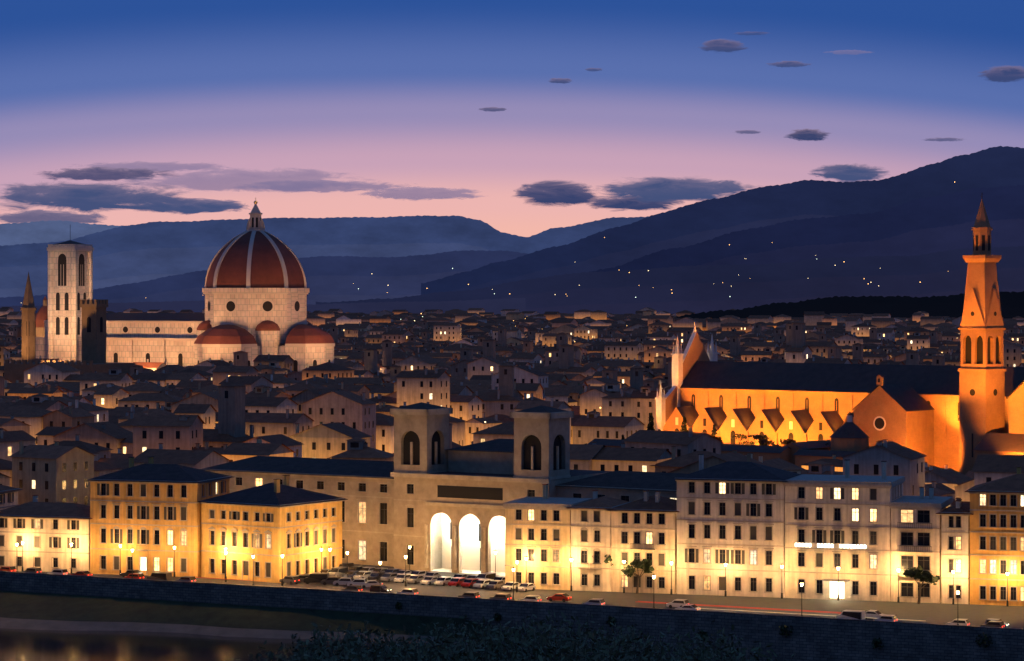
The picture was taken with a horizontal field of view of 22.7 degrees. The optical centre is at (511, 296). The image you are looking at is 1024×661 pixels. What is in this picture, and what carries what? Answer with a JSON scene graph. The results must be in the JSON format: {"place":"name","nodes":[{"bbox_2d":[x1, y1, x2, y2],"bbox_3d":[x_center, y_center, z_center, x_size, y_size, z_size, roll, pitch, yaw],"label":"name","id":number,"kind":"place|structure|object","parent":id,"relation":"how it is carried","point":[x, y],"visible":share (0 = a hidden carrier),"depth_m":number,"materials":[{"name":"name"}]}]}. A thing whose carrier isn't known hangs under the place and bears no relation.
{"place":"outdoors","nodes":[
{"label":"outdoors","id":0,"kind":"place"},
{"bbox_2d":[0,210,103,222],"bbox_3d":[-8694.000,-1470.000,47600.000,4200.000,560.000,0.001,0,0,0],"label":"cloud","id":1,"kind":"structure","parent":0,"point":[32,216],"depth_m":47600.00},
{"bbox_2d":[0,220,128,245],"bbox_3d":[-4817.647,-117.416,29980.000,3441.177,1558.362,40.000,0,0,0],"label":"hill","id":2,"kind":"structure","parent":0,"point":[35,232],"depth_m":29997.24,"materials":[{"name":"blue"}]},
{"bbox_2d":[0,182,197,212],"bbox_3d":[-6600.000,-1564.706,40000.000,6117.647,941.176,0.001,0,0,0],"label":"cloud","id":3,"kind":"structure","parent":0,"point":[88,198],"depth_m":40000.00,"materials":[{"name":"blue"}]},
{"bbox_2d":[43,167,171,180],"bbox_3d":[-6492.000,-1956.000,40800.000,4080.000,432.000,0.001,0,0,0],"label":"cloud","id":4,"kind":"structure","parent":0,"point":[98,173],"depth_m":40800.00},
{"bbox_2d":[90,161,213,170],"bbox_3d":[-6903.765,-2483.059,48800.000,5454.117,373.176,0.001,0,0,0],"label":"cloud","id":5,"kind":"structure","parent":0,"point":[172,166],"depth_m":48800.00,"materials":[{"name":"purple"}]},
{"bbox_2d":[139,198,246,213],"bbox_3d":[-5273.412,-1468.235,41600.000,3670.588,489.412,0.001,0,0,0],"label":"cloud","id":6,"kind":"structure","parent":0,"point":[205,205],"depth_m":41600.00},
{"bbox_2d":[132,168,347,191],"bbox_3d":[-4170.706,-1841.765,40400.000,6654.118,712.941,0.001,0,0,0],"label":"cloud","id":7,"kind":"structure","parent":0,"point":[284,180],"depth_m":40400.00,"materials":[{"name":"purple"}]},
{"bbox_2d":[0,590,518,644],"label":"river bank","id":8,"kind":"structure","parent":0,"point":[40,611],"depth_m":475.20,"materials":[{"name":"green plant"}]},
{"bbox_2d":[0,298,525,314],"bbox_3d":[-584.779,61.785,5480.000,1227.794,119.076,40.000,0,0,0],"label":"hill","id":9,"kind":"structure","parent":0,"point":[496,306],"depth_m":5496.40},
{"bbox_2d":[0,250,526,306],"bbox_3d":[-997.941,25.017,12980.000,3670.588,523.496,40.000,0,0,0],"label":"hill","id":10,"kind":"structure","parent":0,"point":[329,279],"depth_m":12993.70,"materials":[{"name":"blue"}]},
{"bbox_2d":[0,215,648,297],"bbox_3d":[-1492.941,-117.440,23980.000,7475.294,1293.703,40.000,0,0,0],"label":"hill","id":11,"kind":"structure","parent":0,"point":[137,253],"depth_m":23994.36,"materials":[{"name":"blue"}]},
{"bbox_2d":[279,180,401,192],"bbox_3d":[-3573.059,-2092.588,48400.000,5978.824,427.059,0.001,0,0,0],"label":"cloud","id":12,"kind":"structure","parent":0,"point":[349,186],"depth_m":48400.00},
{"bbox_2d":[0,628,716,660],"bbox_3d":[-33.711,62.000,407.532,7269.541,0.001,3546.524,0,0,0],"label":"river water","id":13,"kind":"structure","parent":0,"point":[32,645],"depth_m":453.04,"materials":[{"name":"black liquid"}]},
{"bbox_2d":[364,187,476,199],"bbox_3d":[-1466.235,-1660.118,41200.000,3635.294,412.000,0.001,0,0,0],"label":"cloud","id":14,"kind":"structure","parent":0,"point":[415,193],"depth_m":41200.00,"materials":[{"name":"purple"}]},
{"bbox_2d":[479,107,505,110],"bbox_3d":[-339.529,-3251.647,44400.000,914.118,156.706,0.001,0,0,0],"label":"cloud","id":15,"kind":"structure","parent":0,"point":[493,109],"depth_m":44400.00,"materials":[{"name":"purple"}]},
{"bbox_2d":[0,0,1023,236],"label":"sky","id":16,"kind":"structure","parent":0,"point":[393,92],"materials":[{"name":"blue"}]},
{"bbox_2d":[18,564,1023,628],"bbox_3d":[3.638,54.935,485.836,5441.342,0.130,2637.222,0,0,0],"label":"road","id":17,"kind":"structure","parent":0,"point":[974,614],"depth_m":459.67,"materials":[{"name":"grey asphalt"}]},
{"bbox_2d":[198,475,347,582],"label":"building","id":18,"kind":"structure","parent":17,"relation":"on","point":[267,525],"depth_m":497.42,"materials":[{"name":"paint"}]},
{"bbox_2d":[201,402,687,575],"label":"library building","id":19,"kind":"structure","parent":17,"relation":"on","point":[431,498],"depth_m":513.96,"materials":[{"name":"stone"}]},
{"bbox_2d":[0,562,1008,627],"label":"cars","id":20,"kind":"object","parent":17,"relation":"on","point":[359,575],"visible":0.88,"depth_m":486.08,"materials":[{"name":"paint"}]},
{"bbox_2d":[0,454,1023,605],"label":"riverfront buildings","id":21,"kind":"structure","parent":17,"relation":"on","point":[751,524],"depth_m":471.61,"materials":[{"name":"paint"}]},
{"bbox_2d":[795,543,865,597],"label":"illuminated signs","id":22,"kind":"object","parent":21,"relation":"on","point":[833,589],"visible":1,"depth_m":463.68,"materials":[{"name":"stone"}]},
{"bbox_2d":[16,540,1008,624],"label":"street lamps","id":23,"kind":"object","parent":17,"relation":"on","point":[653,575],"visible":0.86,"depth_m":476.31,"materials":[{"name":"grey metal"}]},
{"bbox_2d":[196,577,921,620],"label":"car light trails","id":24,"kind":"object","parent":17,"relation":"on","point":[717,606],"visible":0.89,"depth_m":443.47,"materials":[{"name":"red"}]},
{"bbox_2d":[515,180,595,205],"bbox_3d":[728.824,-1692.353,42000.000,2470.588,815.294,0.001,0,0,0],"label":"cloud","id":25,"kind":"structure","parent":0,"point":[552,193],"depth_m":42000.00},
{"bbox_2d":[550,78,570,82],"bbox_3d":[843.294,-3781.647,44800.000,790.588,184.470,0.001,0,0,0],"label":"cloud","id":26,"kind":"structure","parent":0,"point":[557,80],"depth_m":44800.00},
{"bbox_2d":[585,68,601,70],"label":"cloud","id":27,"kind":"structure","parent":0,"point":[592,69],"depth_m":45200.00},
{"bbox_2d":[585,195,683,210],"bbox_3d":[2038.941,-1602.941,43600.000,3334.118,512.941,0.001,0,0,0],"label":"cloud","id":28,"kind":"structure","parent":0,"point":[623,203],"depth_m":43600.00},
{"bbox_2d":[601,177,753,201],"bbox_3d":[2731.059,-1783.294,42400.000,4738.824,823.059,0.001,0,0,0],"label":"cloud","id":29,"kind":"structure","parent":0,"point":[654,189],"depth_m":42400.00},
{"bbox_2d":[421,146,1023,294],"bbox_3d":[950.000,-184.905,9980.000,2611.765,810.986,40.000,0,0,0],"label":"hill","id":30,"kind":"structure","parent":0,"point":[711,219],"depth_m":9995.51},
{"bbox_2d":[701,39,745,51],"bbox_3d":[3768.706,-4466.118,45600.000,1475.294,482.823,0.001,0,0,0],"label":"cloud","id":31,"kind":"structure","parent":0,"point":[723,45],"depth_m":45600.00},
{"bbox_2d":[737,130,759,133],"bbox_3d":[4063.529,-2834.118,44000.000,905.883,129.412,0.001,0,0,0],"label":"cloud","id":32,"kind":"structure","parent":0,"point":[750,131],"depth_m":44000.00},
{"bbox_2d":[767,61,809,66],"bbox_3d":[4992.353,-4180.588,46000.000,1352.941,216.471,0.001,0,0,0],"label":"cloud","id":33,"kind":"structure","parent":0,"point":[788,64],"depth_m":46000.00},
{"bbox_2d":[784,129,828,140],"bbox_3d":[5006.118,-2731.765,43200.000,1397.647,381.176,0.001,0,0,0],"label":"cloud","id":34,"kind":"structure","parent":0,"point":[809,134],"depth_m":43200.00,"materials":[{"name":"blue"}]},
{"bbox_2d":[592,185,1023,271],"bbox_3d":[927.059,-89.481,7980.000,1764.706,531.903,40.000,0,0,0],"label":"hill","id":35,"kind":"structure","parent":0,"point":[926,225],"depth_m":7994.17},
{"bbox_2d":[811,164,887,181],"bbox_3d":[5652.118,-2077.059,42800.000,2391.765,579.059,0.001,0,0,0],"label":"cloud","id":36,"kind":"structure","parent":0,"point":[849,173],"depth_m":42800.00,"materials":[{"name":"blue"}]},
{"bbox_2d":[926,138,962,140],"bbox_3d":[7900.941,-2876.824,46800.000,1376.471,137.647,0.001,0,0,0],"label":"cloud","id":37,"kind":"structure","parent":0,"point":[945,139],"depth_m":46800.00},
{"bbox_2d":[981,66,1023,81],"bbox_3d":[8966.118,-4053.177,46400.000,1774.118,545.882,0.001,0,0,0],"label":"cloud","id":38,"kind":"structure","parent":0,"point":[1006,74],"depth_m":46400.00,"materials":[{"name":"blue"}]},
{"bbox_3d":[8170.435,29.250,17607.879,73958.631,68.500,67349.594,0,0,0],"label":"ground","id":39,"kind":"structure","parent":0,"visible":0},
{"bbox_2d":[4,272,134,382],"bbox_3d":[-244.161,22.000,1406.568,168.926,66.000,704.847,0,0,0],"label":"buildings","id":40,"kind":"structure","parent":39,"relation":"on","point":[93,335],"depth_m":1077.38,"materials":[{"name":"brown stone"}]},
{"bbox_2d":[0,307,1023,505],"bbox_3d":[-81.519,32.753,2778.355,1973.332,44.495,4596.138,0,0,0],"label":"city buildings","id":41,"kind":"structure","parent":39,"relation":"on","point":[66,430],"depth_m":887.82,"materials":[{"name":"paint"}]},
{"bbox_2d":[35,197,334,371],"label":"cathedral","id":42,"kind":"structure","parent":41,"relation":"in","point":[255,290],"depth_m":1290.31,"materials":[{"name":"stone"}]},
{"bbox_2d":[0,571,1023,660],"bbox_3d":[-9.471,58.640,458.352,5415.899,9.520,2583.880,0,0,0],"label":"embankment wall","id":43,"kind":"structure","parent":39,"relation":"on","point":[822,639],"depth_m":442.56,"materials":[{"name":"stone"}]},
{"bbox_2d":[395,601,992,649],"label":"wall bushes","id":44,"kind":"object","parent":43,"relation":"attached to","point":[876,642],"depth_m":430.79,"materials":[{"name":"green plant"}]},
{"bbox_2d":[232,610,794,660],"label":"scrub","id":45,"kind":"object","parent":39,"relation":"on","point":[481,647],"visible":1,"depth_m":34.73,"materials":[{"name":"green plant"}]},
{"bbox_2d":[316,246,1023,313],"bbox_3d":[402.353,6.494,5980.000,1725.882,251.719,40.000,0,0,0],"label":"hill","id":46,"kind":"structure","parent":39,"relation":"on","point":[694,289],"depth_m":5991.55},
{"bbox_2d":[471,441,973,500],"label":"santa croce precinct","id":47,"kind":"object","parent":39,"relation":"on","point":[946,478],"visible":0.07,"depth_m":654.62,"materials":[{"name":"paint"}]},
{"bbox_2d":[586,413,939,603],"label":"trees","id":48,"kind":"object","parent":39,"relation":"on","point":[915,573],"visible":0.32,"depth_m":473.25,"materials":[{"name":"green plant"}]},
{"bbox_2d":[588,200,1023,474],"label":"church","id":49,"kind":"structure","parent":39,"relation":"on","point":[964,414],"depth_m":772.73,"materials":[{"name":"stone"}]},
{"bbox_2d":[677,291,1023,318],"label":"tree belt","id":50,"kind":"object","parent":39,"relation":"on","point":[1012,304],"visible":0.34,"depth_m":3790.25,"materials":[{"name":"black plant"}]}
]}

